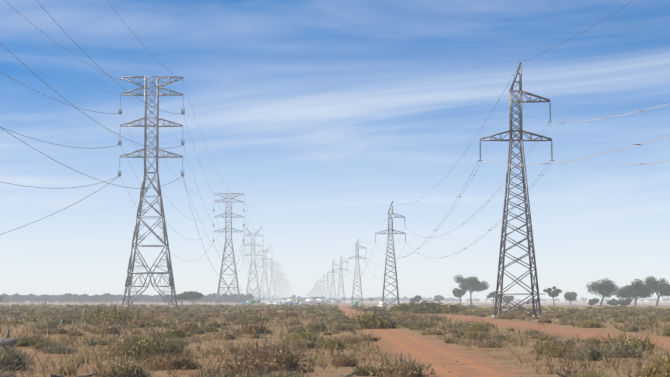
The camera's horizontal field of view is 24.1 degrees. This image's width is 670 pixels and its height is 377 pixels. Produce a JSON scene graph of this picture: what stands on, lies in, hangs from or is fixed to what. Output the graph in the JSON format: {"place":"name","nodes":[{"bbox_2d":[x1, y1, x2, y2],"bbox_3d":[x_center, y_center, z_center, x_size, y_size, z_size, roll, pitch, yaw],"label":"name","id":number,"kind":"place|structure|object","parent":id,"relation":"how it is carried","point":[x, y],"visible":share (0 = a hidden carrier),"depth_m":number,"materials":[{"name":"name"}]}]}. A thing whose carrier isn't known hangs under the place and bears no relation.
{"place":"outdoors","nodes":[
{"label":"outdoors","id":0,"kind":"place"},
{"bbox_2d":[0,301,669,376],"bbox_3d":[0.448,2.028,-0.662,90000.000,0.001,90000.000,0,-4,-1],"label":"ground","id":1,"kind":"structure","parent":0,"point":[403,341],"depth_m":71.68,"materials":[{"name":"red soil"}]},
{"bbox_2d":[118,76,184,306],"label":"double circuit tower","id":2,"kind":"structure","parent":1,"relation":"on","point":[129,277],"depth_m":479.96,"materials":[{"name":"metal"}]},
{"bbox_2d":[2,304,311,326],"bbox_3d":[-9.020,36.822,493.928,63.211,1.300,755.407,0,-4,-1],"label":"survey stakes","id":3,"kind":"object","parent":1,"relation":"on","point":[72,322],"visible":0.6,"depth_m":136.74,"materials":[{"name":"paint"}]},
{"bbox_2d":[213,193,244,303],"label":"double circuit tower","id":4,"kind":"structure","parent":1,"relation":"on","point":[222,266],"depth_m":1000.94,"materials":[{"name":"metal"}]},
{"bbox_2d":[243,226,263,302],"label":"double circuit tower","id":5,"kind":"structure","parent":1,"relation":"on","point":[254,265],"depth_m":1522.75,"materials":[{"name":"metal"}]},
{"bbox_2d":[245,299,264,304],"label":"winch trailer","id":6,"kind":"object","parent":1,"relation":"on","point":[250,302],"visible":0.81,"depth_m":756.20,"materials":[{"name":"paint"}]},
{"bbox_2d":[257,245,271,300],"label":"double circuit tower","id":7,"kind":"structure","parent":1,"relation":"on","point":[264,278],"depth_m":2031.05,"materials":[{"name":"metal"}]},
{"bbox_2d":[266,261,278,301],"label":"double circuit tower","id":8,"kind":"structure","parent":1,"relation":"on","point":[275,299],"depth_m":2552.37,"materials":[{"name":"metal"}]},
{"bbox_2d":[272,264,281,298],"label":"double circuit tower","id":9,"kind":"structure","parent":1,"relation":"on","point":[277,277],"depth_m":3077.88,"materials":[{"name":"metal"}]},
{"bbox_2d":[0,330,582,376],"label":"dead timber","id":10,"kind":"object","parent":1,"relation":"on","point":[6,340],"visible":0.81,"depth_m":40.24,"materials":[{"name":"brown wood"}]},
{"bbox_2d":[306,299,317,303],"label":"white box truck","id":11,"kind":"object","parent":1,"relation":"on","point":[309,301],"visible":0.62,"depth_m":1045.49,"materials":[{"name":"paint"}]},
{"bbox_2d":[316,299,327,303],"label":"truck","id":12,"kind":"object","parent":1,"relation":"on","point":[322,301],"visible":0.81,"depth_m":1095.48,"materials":[{"name":"paint"}]},
{"bbox_2d":[323,271,332,299],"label":"single circuit tower","id":13,"kind":"structure","parent":1,"relation":"on","point":[328,275],"depth_m":1496.52,"materials":[{"name":"metal"}]},
{"bbox_2d":[327,259,338,303],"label":"single circuit tower","id":14,"kind":"structure","parent":1,"relation":"on","point":[334,283],"depth_m":1239.26,"materials":[{"name":"metal"}]},
{"bbox_2d":[0,275,669,305],"bbox_3d":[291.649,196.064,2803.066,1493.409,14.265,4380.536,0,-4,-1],"label":"tree foliage","id":15,"kind":"object","parent":1,"relation":"on","point":[607,288],"visible":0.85,"depth_m":896.59,"materials":[{"name":"green plant"}]},
{"bbox_2d":[0,299,669,376],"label":"saltbush shrubs","id":16,"kind":"object","parent":1,"relation":"on","point":[275,360],"visible":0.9,"depth_m":87.79,"materials":[{"name":"green plant"}]},
{"bbox_2d":[0,309,669,376],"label":"dry grass tufts","id":17,"kind":"object","parent":1,"relation":"on","point":[78,362],"visible":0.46,"depth_m":74.88,"materials":[{"name":"beige plant"}]},
{"bbox_2d":[334,256,347,303],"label":"single circuit tower","id":18,"kind":"structure","parent":1,"relation":"on","point":[341,282],"depth_m":974.55,"materials":[{"name":"metal"}]},
{"bbox_2d":[347,238,366,305],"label":"single circuit tower","id":19,"kind":"structure","parent":1,"relation":"on","point":[358,246],"depth_m":712.89,"materials":[{"name":"metal"}]},
{"bbox_2d":[378,301,385,307],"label":"vehicle","id":20,"kind":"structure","parent":1,"relation":"on","point":[381,303],"depth_m":447.90,"materials":[{"name":"paint"}]},
{"bbox_2d":[375,201,405,306],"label":"single circuit tower","id":21,"kind":"structure","parent":1,"relation":"on","point":[394,262],"depth_m":450.67,"materials":[{"name":"metal"}]},
{"bbox_2d":[478,62,553,317],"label":"single circuit tower","id":22,"kind":"structure","parent":1,"relation":"on","point":[520,139],"depth_m":188.55,"materials":[{"name":"metal"}]},
{"bbox_2d":[0,0,669,297],"bbox_3d":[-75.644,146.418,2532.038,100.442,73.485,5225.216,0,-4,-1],"label":"conductors","id":23,"kind":"structure","parent":22,"relation":"attached to","point":[638,144],"depth_m":326.38,"materials":[{"name":"metal"}]},
{"bbox_2d":[0,0,669,300],"label":"sky","id":24,"kind":"structure","parent":0,"point":[325,115],"materials":[{"name":"blue"}]},
{"bbox_2d":[443,304,669,304],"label":"white pipeline","id":25,"kind":"object","parent":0,"point":[564,304],"visible":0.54,"depth_m":816.63,"materials":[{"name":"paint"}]}
]}

